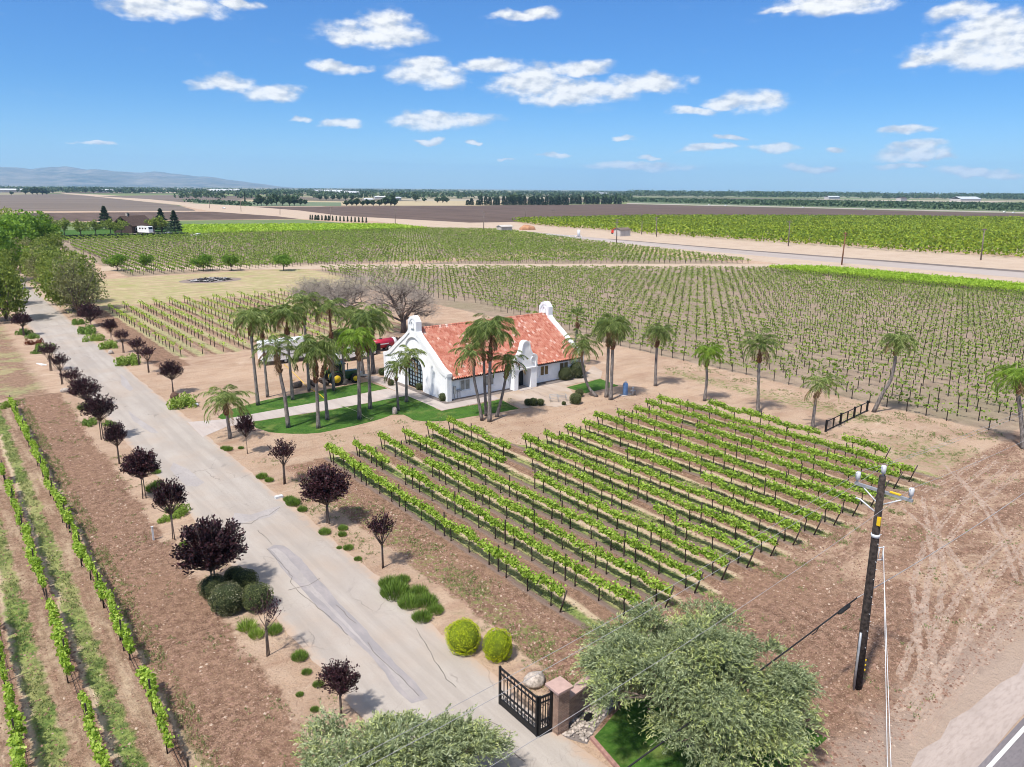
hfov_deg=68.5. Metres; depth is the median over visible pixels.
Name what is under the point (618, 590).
grapevine
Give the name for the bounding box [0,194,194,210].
plowed field
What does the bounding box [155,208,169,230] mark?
conifer
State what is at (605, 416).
grapevine
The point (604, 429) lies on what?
grapevine
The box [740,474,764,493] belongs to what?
grapevine
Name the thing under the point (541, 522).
grapevine
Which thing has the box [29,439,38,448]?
grapevine
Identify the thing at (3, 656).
grapevine
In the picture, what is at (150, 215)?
plowed field
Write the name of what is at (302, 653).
grassy clump
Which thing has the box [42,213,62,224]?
garden tree
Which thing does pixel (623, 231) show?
farm shed
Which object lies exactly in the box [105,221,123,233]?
garden tree
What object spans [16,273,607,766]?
driveway
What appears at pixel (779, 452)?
grapevine
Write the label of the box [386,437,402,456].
grapevine
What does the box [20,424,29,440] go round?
grapevine
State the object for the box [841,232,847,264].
utility pole
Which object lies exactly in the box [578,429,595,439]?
grapevine
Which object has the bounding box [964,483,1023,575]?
tyre track
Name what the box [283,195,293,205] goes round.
farm tree
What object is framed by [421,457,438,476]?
grapevine
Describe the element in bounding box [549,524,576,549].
grapevine
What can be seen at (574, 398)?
clipped shrub
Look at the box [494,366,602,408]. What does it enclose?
patio
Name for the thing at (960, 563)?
tyre track
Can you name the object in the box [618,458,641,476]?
grapevine
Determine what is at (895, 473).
grapevine
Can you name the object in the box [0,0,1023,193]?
sky
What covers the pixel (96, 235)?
clipped hedge
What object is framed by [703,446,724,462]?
grapevine
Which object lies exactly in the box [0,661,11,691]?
grapevine
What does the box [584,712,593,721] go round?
floodlight
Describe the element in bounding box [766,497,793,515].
grapevine
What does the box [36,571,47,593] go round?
grapevine
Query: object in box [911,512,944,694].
tyre track
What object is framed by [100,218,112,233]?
garden tree
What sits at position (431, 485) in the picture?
grapevine
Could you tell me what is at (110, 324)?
plum tree
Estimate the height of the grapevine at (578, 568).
1.688 m
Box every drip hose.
[4,475,84,714]
[28,441,185,766]
[331,457,560,605]
[358,451,625,610]
[383,445,665,600]
[412,442,694,586]
[451,426,746,561]
[457,445,721,573]
[533,449,771,550]
[549,439,793,539]
[570,430,814,529]
[587,430,835,519]
[605,425,851,510]
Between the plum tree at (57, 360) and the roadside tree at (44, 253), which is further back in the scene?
the roadside tree at (44, 253)
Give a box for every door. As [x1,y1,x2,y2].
[408,358,422,390]
[518,370,522,385]
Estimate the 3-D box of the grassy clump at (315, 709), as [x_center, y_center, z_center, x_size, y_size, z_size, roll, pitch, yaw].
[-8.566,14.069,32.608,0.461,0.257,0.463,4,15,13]
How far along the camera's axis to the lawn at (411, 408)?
75.03 m
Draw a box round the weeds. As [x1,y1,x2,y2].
[26,301,1023,766]
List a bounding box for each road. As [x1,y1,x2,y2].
[63,193,1023,282]
[527,231,1023,277]
[978,718,1023,766]
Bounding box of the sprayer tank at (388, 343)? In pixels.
[374,337,396,349]
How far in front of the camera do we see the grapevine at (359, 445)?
63.07 m
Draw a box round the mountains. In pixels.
[0,166,290,187]
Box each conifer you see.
[97,206,112,228]
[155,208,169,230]
[165,210,185,231]
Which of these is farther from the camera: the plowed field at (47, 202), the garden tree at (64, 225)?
the plowed field at (47, 202)
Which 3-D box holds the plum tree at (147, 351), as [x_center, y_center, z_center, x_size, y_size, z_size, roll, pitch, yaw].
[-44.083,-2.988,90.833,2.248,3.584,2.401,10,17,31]
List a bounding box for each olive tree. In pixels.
[289,699,517,766]
[565,591,832,766]
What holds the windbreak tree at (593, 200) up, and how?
on the ground at (26, 374)
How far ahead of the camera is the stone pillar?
31.13 m
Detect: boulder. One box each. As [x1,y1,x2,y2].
[60,388,68,392]
[170,392,178,398]
[392,407,396,413]
[523,671,544,688]
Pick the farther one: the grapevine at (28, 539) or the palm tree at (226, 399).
the palm tree at (226, 399)
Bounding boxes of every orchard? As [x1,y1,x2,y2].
[182,198,254,205]
[512,214,1023,256]
[628,197,1023,210]
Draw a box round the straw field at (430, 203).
[240,199,526,205]
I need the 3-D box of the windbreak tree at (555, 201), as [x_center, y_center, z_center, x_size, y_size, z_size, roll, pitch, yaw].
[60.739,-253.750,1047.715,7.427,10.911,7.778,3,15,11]
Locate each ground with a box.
[0,186,1023,766]
[179,277,240,282]
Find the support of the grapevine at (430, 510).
on the ground at (26, 374)
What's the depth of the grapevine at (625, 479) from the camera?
55.74 m
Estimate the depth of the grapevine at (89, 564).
42.77 m
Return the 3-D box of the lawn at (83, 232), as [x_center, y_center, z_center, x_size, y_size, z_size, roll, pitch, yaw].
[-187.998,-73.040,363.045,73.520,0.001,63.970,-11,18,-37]
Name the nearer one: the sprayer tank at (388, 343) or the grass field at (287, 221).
the sprayer tank at (388, 343)
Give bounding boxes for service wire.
[883,549,887,766]
[883,563,890,760]
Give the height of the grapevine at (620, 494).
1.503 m
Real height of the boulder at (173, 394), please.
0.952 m
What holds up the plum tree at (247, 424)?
on the ground at (26, 374)
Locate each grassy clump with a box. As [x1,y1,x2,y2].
[145,481,159,492]
[223,446,232,450]
[235,615,257,632]
[247,625,264,639]
[256,472,267,478]
[264,476,273,481]
[264,622,282,635]
[282,495,294,501]
[285,497,300,506]
[290,648,308,661]
[295,690,303,696]
[297,505,307,511]
[300,668,311,675]
[309,705,319,712]
[312,680,324,687]
[317,527,331,534]
[338,523,348,530]
[338,531,346,536]
[343,544,353,549]
[353,556,361,560]
[377,574,398,586]
[378,577,410,600]
[395,572,410,582]
[397,592,422,609]
[409,583,428,596]
[411,607,432,623]
[415,590,439,608]
[426,601,444,615]
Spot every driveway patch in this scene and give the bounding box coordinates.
[120,375,132,390]
[128,411,158,432]
[170,463,203,485]
[231,505,280,523]
[268,545,427,702]
[271,548,418,698]
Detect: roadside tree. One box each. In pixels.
[0,206,13,216]
[0,213,41,260]
[0,224,29,270]
[0,248,22,275]
[0,252,30,320]
[0,254,20,294]
[1,209,62,243]
[9,237,37,270]
[18,236,58,279]
[24,243,52,281]
[29,248,98,302]
[30,231,68,255]
[33,247,69,293]
[34,243,77,274]
[34,250,103,311]
[47,255,109,316]
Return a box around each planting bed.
[381,377,512,403]
[537,377,583,385]
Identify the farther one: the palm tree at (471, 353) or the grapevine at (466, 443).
the palm tree at (471, 353)
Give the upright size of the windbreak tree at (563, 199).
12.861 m
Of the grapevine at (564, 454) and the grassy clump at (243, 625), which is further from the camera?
the grapevine at (564, 454)
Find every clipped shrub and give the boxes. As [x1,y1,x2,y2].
[198,573,229,600]
[207,580,245,616]
[224,566,244,582]
[232,568,259,587]
[241,581,273,613]
[378,368,383,374]
[416,383,422,389]
[438,392,445,400]
[443,617,481,655]
[482,627,512,663]
[524,398,529,405]
[529,397,537,405]
[537,398,544,405]
[558,366,571,379]
[569,361,585,377]
[569,393,581,403]
[575,389,583,395]
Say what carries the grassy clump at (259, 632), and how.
on the ground at (26, 374)
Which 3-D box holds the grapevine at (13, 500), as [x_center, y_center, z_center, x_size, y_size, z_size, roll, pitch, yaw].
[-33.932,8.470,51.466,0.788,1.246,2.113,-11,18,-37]
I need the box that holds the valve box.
[274,494,282,498]
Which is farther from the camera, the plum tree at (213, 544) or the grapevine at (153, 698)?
the plum tree at (213, 544)
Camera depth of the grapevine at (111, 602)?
38.49 m
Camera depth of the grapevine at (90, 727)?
29.71 m
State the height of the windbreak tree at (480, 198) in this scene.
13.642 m
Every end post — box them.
[559,590,566,612]
[665,586,674,607]
[694,572,703,593]
[721,559,730,579]
[746,548,755,567]
[770,536,779,555]
[792,526,802,545]
[813,516,823,534]
[833,507,843,525]
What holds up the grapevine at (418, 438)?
on the ground at (26, 374)
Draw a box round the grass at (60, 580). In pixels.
[0,398,942,766]
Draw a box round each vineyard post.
[119,619,124,650]
[148,679,153,713]
[454,491,455,513]
[504,519,505,544]
[564,553,566,580]
[623,531,625,556]
[700,502,702,525]
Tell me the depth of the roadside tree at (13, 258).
160.38 m
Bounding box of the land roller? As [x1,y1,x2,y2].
[293,379,302,388]
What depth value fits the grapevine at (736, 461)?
59.87 m
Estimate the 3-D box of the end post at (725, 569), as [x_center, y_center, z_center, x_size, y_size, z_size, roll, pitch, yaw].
[12.368,10.808,43.517,0.095,1.578,0.578,-11,18,-37]
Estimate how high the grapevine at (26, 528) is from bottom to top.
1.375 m
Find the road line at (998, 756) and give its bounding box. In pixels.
[986,726,1023,766]
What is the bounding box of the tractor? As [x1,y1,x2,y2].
[325,361,367,385]
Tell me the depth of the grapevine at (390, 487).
54.12 m
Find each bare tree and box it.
[280,274,354,312]
[314,269,385,309]
[357,257,443,332]
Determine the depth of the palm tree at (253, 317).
75.43 m
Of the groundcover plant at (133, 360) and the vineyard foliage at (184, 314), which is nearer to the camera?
the groundcover plant at (133, 360)
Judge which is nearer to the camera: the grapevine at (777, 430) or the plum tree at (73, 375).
the grapevine at (777, 430)
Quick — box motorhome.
[137,226,152,232]
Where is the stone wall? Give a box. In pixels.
[569,619,673,722]
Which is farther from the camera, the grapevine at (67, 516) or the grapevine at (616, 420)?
the grapevine at (616, 420)
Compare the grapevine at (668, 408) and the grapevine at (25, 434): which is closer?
the grapevine at (25, 434)
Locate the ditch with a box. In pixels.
[612,239,1023,271]
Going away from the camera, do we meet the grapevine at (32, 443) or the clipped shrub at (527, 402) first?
the grapevine at (32, 443)
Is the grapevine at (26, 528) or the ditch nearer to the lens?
the grapevine at (26, 528)
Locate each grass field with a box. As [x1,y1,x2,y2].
[59,219,367,229]
[196,201,340,205]
[629,199,1023,210]
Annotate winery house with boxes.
[383,301,583,401]
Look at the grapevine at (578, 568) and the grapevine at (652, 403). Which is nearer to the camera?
the grapevine at (578, 568)
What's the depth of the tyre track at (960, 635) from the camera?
36.66 m
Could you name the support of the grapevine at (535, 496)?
on the ground at (26, 374)
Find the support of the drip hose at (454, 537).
on the ground at (26, 374)
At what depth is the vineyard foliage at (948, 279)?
189.43 m
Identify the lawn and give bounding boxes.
[56,228,181,234]
[218,382,386,418]
[253,396,517,433]
[567,379,617,392]
[594,684,826,766]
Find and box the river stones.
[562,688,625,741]
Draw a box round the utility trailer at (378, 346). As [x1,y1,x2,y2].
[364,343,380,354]
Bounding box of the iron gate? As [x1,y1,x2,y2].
[498,665,552,736]
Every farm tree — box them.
[28,188,35,193]
[38,187,45,194]
[252,197,260,205]
[255,194,265,205]
[263,199,270,205]
[268,196,276,203]
[271,193,281,204]
[278,197,285,205]
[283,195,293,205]
[289,197,298,205]
[352,198,360,204]
[380,196,388,204]
[386,195,398,204]
[412,194,420,200]
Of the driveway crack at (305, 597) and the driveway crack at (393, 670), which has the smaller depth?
the driveway crack at (393, 670)
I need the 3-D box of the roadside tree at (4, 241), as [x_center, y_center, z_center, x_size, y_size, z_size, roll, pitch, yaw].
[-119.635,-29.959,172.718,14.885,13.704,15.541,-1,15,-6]
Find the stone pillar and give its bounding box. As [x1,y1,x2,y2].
[545,676,573,735]
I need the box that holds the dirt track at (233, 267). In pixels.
[101,264,791,270]
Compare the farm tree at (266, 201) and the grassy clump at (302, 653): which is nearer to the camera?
the grassy clump at (302, 653)
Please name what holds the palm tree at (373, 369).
on the ground at (26, 374)
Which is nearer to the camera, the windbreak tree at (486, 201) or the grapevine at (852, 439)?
the grapevine at (852, 439)
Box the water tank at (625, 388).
[619,381,631,396]
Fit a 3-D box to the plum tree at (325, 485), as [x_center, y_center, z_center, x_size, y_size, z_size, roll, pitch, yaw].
[-12.429,7.525,50.208,3.675,5.076,3.632,14,20,42]
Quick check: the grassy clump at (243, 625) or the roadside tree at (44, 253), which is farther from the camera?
the roadside tree at (44, 253)
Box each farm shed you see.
[0,189,21,191]
[207,189,238,192]
[496,225,512,232]
[613,227,631,235]
[824,196,839,198]
[896,197,906,200]
[950,197,980,201]
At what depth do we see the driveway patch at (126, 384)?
86.12 m
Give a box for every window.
[459,378,470,391]
[486,374,494,386]
[539,364,548,376]
[559,361,568,370]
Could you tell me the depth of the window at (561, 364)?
89.33 m
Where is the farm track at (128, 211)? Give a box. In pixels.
[1,211,197,212]
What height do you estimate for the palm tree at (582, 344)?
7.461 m
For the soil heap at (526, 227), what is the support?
on the ground at (26, 374)
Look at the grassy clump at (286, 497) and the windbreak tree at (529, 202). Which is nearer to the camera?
the grassy clump at (286, 497)
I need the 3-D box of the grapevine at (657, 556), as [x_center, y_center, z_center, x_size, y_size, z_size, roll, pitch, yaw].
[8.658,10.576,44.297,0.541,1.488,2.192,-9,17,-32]
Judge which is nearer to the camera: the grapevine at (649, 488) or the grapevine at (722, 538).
the grapevine at (722, 538)
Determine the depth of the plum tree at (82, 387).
76.17 m
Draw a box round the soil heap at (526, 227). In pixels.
[519,225,535,229]
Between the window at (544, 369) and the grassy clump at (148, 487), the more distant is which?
the window at (544, 369)
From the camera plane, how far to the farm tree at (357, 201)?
899.32 m
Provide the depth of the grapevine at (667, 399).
77.61 m
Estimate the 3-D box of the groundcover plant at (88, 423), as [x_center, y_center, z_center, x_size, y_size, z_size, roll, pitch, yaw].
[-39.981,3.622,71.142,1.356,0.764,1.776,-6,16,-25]
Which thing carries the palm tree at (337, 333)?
on the ground at (26, 374)
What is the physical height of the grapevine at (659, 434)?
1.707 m
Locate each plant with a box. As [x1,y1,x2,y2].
[0,400,18,409]
[14,328,33,334]
[24,333,39,338]
[24,338,43,345]
[30,350,41,353]
[34,342,55,349]
[71,318,89,324]
[77,324,95,334]
[82,333,104,341]
[82,417,97,426]
[98,339,117,349]
[102,420,116,425]
[113,352,140,366]
[157,514,170,523]
[165,503,190,516]
[166,391,196,409]
[167,511,180,519]
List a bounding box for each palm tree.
[195,384,256,438]
[229,307,272,405]
[247,305,277,397]
[251,333,304,427]
[264,303,306,399]
[284,290,322,391]
[292,334,339,428]
[304,338,351,419]
[308,296,350,390]
[326,327,353,384]
[332,304,367,376]
[335,327,376,419]
[343,307,389,408]
[357,302,393,373]
[381,354,414,410]
[392,344,426,401]
[448,339,495,420]
[459,320,505,415]
[464,313,519,421]
[487,350,528,416]
[561,328,602,396]
[566,307,586,341]
[591,317,628,397]
[595,313,633,399]
[642,323,675,385]
[691,342,724,400]
[737,327,783,413]
[799,368,846,428]
[871,331,919,412]
[984,363,1023,449]
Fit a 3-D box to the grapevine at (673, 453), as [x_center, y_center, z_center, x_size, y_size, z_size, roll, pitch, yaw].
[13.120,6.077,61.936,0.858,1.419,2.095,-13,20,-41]
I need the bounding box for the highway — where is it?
[627,203,1023,212]
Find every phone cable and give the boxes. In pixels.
[627,597,856,766]
[857,493,1023,597]
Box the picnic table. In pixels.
[549,394,566,401]
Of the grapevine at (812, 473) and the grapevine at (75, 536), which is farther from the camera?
the grapevine at (812, 473)
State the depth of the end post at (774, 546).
46.44 m
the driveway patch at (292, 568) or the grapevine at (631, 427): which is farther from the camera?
the grapevine at (631, 427)
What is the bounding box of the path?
[188,388,404,436]
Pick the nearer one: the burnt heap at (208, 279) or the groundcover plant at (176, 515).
the groundcover plant at (176, 515)
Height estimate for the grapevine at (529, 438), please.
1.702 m
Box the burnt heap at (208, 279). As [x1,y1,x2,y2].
[189,277,232,281]
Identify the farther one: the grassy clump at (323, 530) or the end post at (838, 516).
the end post at (838, 516)
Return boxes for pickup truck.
[333,348,366,358]
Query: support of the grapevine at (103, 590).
on the ground at (26, 374)
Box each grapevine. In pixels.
[0,462,5,480]
[0,640,5,661]
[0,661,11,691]
[2,681,15,706]
[3,483,14,505]
[3,701,27,734]
[4,477,16,497]
[5,721,26,764]
[6,397,14,410]
[10,495,22,508]
[10,502,22,517]
[11,405,18,412]
[11,509,21,534]
[11,753,27,766]
[14,413,25,430]
[19,521,31,535]
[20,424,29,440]
[22,533,34,548]
[22,544,36,564]
[23,430,34,446]
[27,555,44,573]
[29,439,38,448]
[29,447,42,465]
[34,455,47,465]
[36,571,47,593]
[41,476,55,495]
[41,594,59,617]
[42,466,49,479]
[45,485,59,502]
[48,613,72,634]
[50,490,67,506]
[50,630,71,656]
[53,645,74,682]
[55,499,65,522]
[60,507,73,532]
[69,527,80,542]
[70,521,78,533]
[72,541,86,566]
[73,710,100,742]
[76,550,95,579]
[77,690,94,718]
[87,736,112,766]
[91,566,102,581]
[93,577,115,607]
[105,590,119,615]
[108,609,127,640]
[118,623,135,659]
[135,665,158,695]
[145,687,169,721]
[155,713,178,753]
[323,442,342,462]
[336,448,349,469]
[344,457,361,477]
[352,439,364,456]
[356,462,375,485]
[364,443,378,462]
[370,472,387,493]
[373,451,391,469]
[377,430,390,450]
[380,480,401,501]
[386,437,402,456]
[395,463,411,484]
[396,489,412,510]
[399,445,414,463]
[401,428,415,444]
[408,467,429,491]
[409,496,431,520]
[411,432,429,450]
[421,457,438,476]
[422,436,440,456]
[423,477,440,500]
[425,420,438,438]
[425,504,446,529]
[436,461,454,484]
[437,425,448,443]
[437,486,453,508]
[438,445,451,462]
[438,515,459,540]
[446,415,458,432]
[448,433,461,450]
[449,451,465,469]
[449,470,468,492]
[451,492,470,517]
[457,421,469,437]
[458,438,475,454]
[458,524,479,552]
[462,455,481,476]
[465,480,484,500]
[467,501,491,527]
[470,425,486,441]
[473,442,490,463]
[475,464,495,484]
[476,538,497,564]
[478,484,498,508]
[482,433,496,449]
[483,513,503,538]
[485,450,506,470]
[490,472,508,492]
[492,546,521,577]
[493,494,514,518]
[496,437,510,455]
[503,521,523,548]
[508,481,527,500]
[510,502,537,527]
[515,562,538,591]
[520,532,544,560]
[521,433,539,447]
[522,488,543,509]
[523,447,543,469]
[532,471,554,492]
[532,515,554,538]
[535,440,552,456]
[537,571,566,605]
[539,496,564,518]
[540,457,556,475]
[540,544,564,573]
[543,429,558,441]
[549,480,569,501]
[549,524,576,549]
[552,445,570,463]
[555,462,575,484]
[558,432,576,450]
[559,506,580,528]
[560,555,590,586]
[563,423,582,435]
[567,488,588,509]
[568,451,585,469]
[569,536,594,561]
[572,470,593,492]
[573,441,590,456]
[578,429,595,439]
[579,512,603,538]
[582,417,597,430]
[582,458,605,477]
[585,494,610,518]
[585,569,613,600]
[587,446,605,464]
[590,478,613,500]
[592,410,608,424]
[593,545,617,574]
[594,436,613,451]
[596,424,611,438]
[598,525,623,550]
[600,466,618,484]
[603,507,627,528]
[604,450,624,471]
[607,579,641,615]
[608,415,624,429]
[610,488,633,509]
[611,429,628,446]
[615,408,631,418]
[615,557,647,588]
[617,474,639,491]
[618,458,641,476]
[622,533,649,562]
[623,421,638,434]
[624,446,644,465]
[626,512,649,537]
[627,432,647,449]
[629,411,646,426]
[633,405,648,413]
[635,479,658,502]
[638,426,655,436]
[640,465,661,484]
[640,573,673,601]
[642,450,664,470]
[644,398,661,408]
[644,438,663,454]
[645,418,664,432]
[647,407,665,418]
[647,522,675,550]
[648,547,672,574]
[652,501,678,527]
[654,429,672,445]
[655,489,680,510]
[656,394,676,403]
[659,403,675,413]
[659,474,679,491]
[660,447,679,461]
[660,459,682,477]
[661,413,682,422]
[661,423,682,432]
[668,434,689,452]
[670,559,703,587]
[671,515,701,539]
[671,535,700,562]
[672,398,686,406]
[674,407,691,423]
[677,482,701,501]
[678,498,702,520]
[679,428,698,441]
[679,451,700,471]
[684,401,701,410]
[686,441,705,458]
[690,411,708,428]
[695,422,715,433]
[696,433,718,446]
[697,522,727,549]
[698,504,725,527]
[699,470,724,491]
[699,545,728,575]
[700,404,718,413]
[700,460,722,473]
[700,487,723,507]
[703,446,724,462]
[707,399,725,414]
[708,418,726,428]
[711,427,734,441]
[714,438,735,451]
[718,410,733,420]
[718,468,743,484]
[719,482,746,501]
[721,497,748,521]
[722,513,749,539]
[723,405,740,413]
[723,454,744,470]
[723,537,754,562]
[725,420,746,435]
[731,416,751,428]
[731,434,752,446]
[734,446,756,463]
[740,407,760,420]
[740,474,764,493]
[742,463,765,477]
[743,425,763,438]
[743,490,768,505]
[745,504,774,530]
[746,528,778,552]
[749,420,767,429]
[750,439,771,451]
[755,451,778,467]
[759,412,779,423]
[761,434,783,445]
[763,467,787,480]
[764,424,787,438]
[764,478,788,499]
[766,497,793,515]
[771,447,792,458]
[771,514,800,540]
[776,420,797,428]
[777,458,801,474]
[781,439,804,451]
[784,474,808,489]
[785,430,805,443]
[786,487,814,507]
[789,450,813,470]
[790,504,822,530]
[797,424,820,441]
[800,467,825,482]
[801,446,825,456]
[805,434,826,447]
[805,479,832,500]
[812,496,842,521]
[813,458,837,474]
[821,475,848,494]
[823,440,845,453]
[824,450,848,467]
[829,488,859,512]
[836,465,860,480]
[841,433,865,453]
[844,444,869,465]
[848,456,875,471]
[849,483,876,504]
[860,472,885,485]
[862,439,888,454]
[866,453,890,471]
[871,463,899,476]
[886,460,915,473]
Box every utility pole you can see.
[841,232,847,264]
[852,465,914,690]
[980,229,986,259]
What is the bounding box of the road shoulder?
[911,663,1023,766]
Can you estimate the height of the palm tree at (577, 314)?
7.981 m
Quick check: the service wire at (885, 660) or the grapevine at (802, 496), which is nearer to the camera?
the service wire at (885, 660)
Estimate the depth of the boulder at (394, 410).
75.30 m
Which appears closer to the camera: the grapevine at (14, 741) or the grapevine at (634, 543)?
the grapevine at (14, 741)
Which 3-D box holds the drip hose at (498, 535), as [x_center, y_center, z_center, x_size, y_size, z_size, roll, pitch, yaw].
[-3.299,8.674,51.436,0.048,0.711,32.000,-11,18,-37]
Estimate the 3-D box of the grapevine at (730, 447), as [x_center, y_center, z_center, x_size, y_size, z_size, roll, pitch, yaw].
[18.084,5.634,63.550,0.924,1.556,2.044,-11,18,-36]
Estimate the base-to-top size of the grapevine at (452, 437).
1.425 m
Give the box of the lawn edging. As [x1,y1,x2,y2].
[590,736,619,766]
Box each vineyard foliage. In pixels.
[59,227,751,272]
[108,288,336,349]
[181,222,426,233]
[320,264,1023,423]
[767,264,1023,290]
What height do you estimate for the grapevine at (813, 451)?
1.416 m
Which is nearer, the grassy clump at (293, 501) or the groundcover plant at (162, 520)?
the groundcover plant at (162, 520)
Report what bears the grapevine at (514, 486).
on the ground at (26, 374)
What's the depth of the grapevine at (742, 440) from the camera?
64.96 m
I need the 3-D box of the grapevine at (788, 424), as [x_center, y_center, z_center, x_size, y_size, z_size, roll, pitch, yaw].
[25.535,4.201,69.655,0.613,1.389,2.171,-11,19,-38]
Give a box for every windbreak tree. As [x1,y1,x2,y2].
[478,195,482,204]
[483,196,487,204]
[501,196,506,204]
[517,195,522,204]
[522,195,526,204]
[527,197,531,204]
[535,197,539,204]
[544,195,548,204]
[548,196,553,204]
[553,197,557,204]
[557,195,560,204]
[561,196,565,204]
[583,195,587,203]
[591,196,595,203]
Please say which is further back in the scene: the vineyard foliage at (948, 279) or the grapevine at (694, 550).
the vineyard foliage at (948, 279)
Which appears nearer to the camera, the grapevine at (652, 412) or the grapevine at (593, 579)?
the grapevine at (593, 579)
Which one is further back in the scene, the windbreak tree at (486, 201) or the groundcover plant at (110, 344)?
the windbreak tree at (486, 201)
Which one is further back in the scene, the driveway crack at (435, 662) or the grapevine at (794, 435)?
the grapevine at (794, 435)
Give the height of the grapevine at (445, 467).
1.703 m
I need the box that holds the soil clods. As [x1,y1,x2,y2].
[0,393,1023,766]
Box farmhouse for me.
[113,213,153,232]
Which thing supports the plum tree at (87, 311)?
on the ground at (26, 374)
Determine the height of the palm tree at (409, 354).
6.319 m
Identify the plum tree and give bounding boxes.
[9,311,33,335]
[35,342,58,370]
[47,351,70,384]
[59,366,84,384]
[66,375,103,400]
[76,303,102,323]
[76,393,117,439]
[101,318,117,340]
[103,420,127,463]
[112,328,129,352]
[119,446,161,498]
[127,336,145,364]
[136,344,155,372]
[149,476,187,539]
[157,359,183,391]
[169,514,248,575]
[234,413,255,453]
[249,590,282,656]
[267,438,295,484]
[298,462,352,523]
[316,658,360,717]
[364,512,396,568]
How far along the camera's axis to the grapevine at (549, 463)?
59.05 m
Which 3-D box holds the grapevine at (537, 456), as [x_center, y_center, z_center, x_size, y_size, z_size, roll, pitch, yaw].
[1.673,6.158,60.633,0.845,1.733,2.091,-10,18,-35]
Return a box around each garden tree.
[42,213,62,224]
[56,217,72,234]
[68,219,90,234]
[85,219,103,233]
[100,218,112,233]
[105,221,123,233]
[116,218,128,233]
[144,216,160,232]
[153,215,169,231]
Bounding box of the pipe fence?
[824,400,868,431]
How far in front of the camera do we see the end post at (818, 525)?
49.31 m
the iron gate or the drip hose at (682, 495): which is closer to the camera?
the iron gate
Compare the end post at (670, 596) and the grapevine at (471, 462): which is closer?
the end post at (670, 596)
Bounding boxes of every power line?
[339,473,856,766]
[367,467,881,766]
[490,489,910,766]
[860,410,1022,471]
[887,414,1022,464]
[913,441,1022,487]
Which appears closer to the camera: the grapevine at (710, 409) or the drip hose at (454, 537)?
the drip hose at (454, 537)
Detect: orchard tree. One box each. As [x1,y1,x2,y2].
[101,254,129,270]
[136,253,153,269]
[189,254,214,270]
[221,254,241,270]
[272,253,293,270]
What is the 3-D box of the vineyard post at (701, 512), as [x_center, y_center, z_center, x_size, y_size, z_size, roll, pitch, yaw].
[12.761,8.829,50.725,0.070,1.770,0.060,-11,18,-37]
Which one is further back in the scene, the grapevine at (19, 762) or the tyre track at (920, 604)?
the tyre track at (920, 604)
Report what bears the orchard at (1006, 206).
on the grass field at (707, 203)
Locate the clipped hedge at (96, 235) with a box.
[60,232,187,238]
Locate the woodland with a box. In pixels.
[0,185,1023,202]
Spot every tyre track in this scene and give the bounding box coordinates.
[893,528,1013,709]
[895,530,1018,720]
[896,497,932,674]
[899,499,935,679]
[904,509,977,599]
[905,511,980,602]
[905,544,1023,740]
[906,590,1008,705]
[909,467,1003,664]
[909,547,1023,746]
[910,515,993,617]
[910,592,1014,710]
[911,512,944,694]
[913,468,1005,661]
[914,515,947,700]
[921,455,983,490]
[921,471,1017,694]
[925,457,984,491]
[926,473,1019,700]
[926,600,1023,728]
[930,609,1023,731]
[931,460,996,498]
[934,462,996,500]
[946,467,1014,577]
[948,468,1017,580]
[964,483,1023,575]
[965,482,1023,566]
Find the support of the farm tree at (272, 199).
on the grass field at (314, 204)
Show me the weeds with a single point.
(130, 487)
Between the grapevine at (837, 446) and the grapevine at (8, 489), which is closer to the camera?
the grapevine at (8, 489)
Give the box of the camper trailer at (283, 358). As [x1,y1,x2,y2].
[257,336,305,362]
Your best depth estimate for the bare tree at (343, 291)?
128.74 m
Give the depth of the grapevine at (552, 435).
66.10 m
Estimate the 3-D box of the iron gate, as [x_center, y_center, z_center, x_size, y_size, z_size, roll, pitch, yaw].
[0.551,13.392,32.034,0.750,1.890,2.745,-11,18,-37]
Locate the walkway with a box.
[364,376,498,409]
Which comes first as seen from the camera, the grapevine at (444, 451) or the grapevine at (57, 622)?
the grapevine at (57, 622)
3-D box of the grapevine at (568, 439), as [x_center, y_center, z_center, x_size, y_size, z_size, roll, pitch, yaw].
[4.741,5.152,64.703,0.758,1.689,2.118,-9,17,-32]
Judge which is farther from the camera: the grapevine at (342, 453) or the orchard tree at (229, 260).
the orchard tree at (229, 260)
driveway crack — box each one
[267,549,344,632]
[368,643,418,695]
[417,630,455,686]
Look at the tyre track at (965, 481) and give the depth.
59.12 m
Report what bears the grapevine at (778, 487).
on the ground at (26, 374)
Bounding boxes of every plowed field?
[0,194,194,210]
[0,212,295,221]
[104,195,243,201]
[261,204,1023,222]
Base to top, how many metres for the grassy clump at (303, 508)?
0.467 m
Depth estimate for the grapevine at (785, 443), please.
63.83 m
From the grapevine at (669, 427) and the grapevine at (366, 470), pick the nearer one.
the grapevine at (366, 470)
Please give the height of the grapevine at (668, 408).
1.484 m

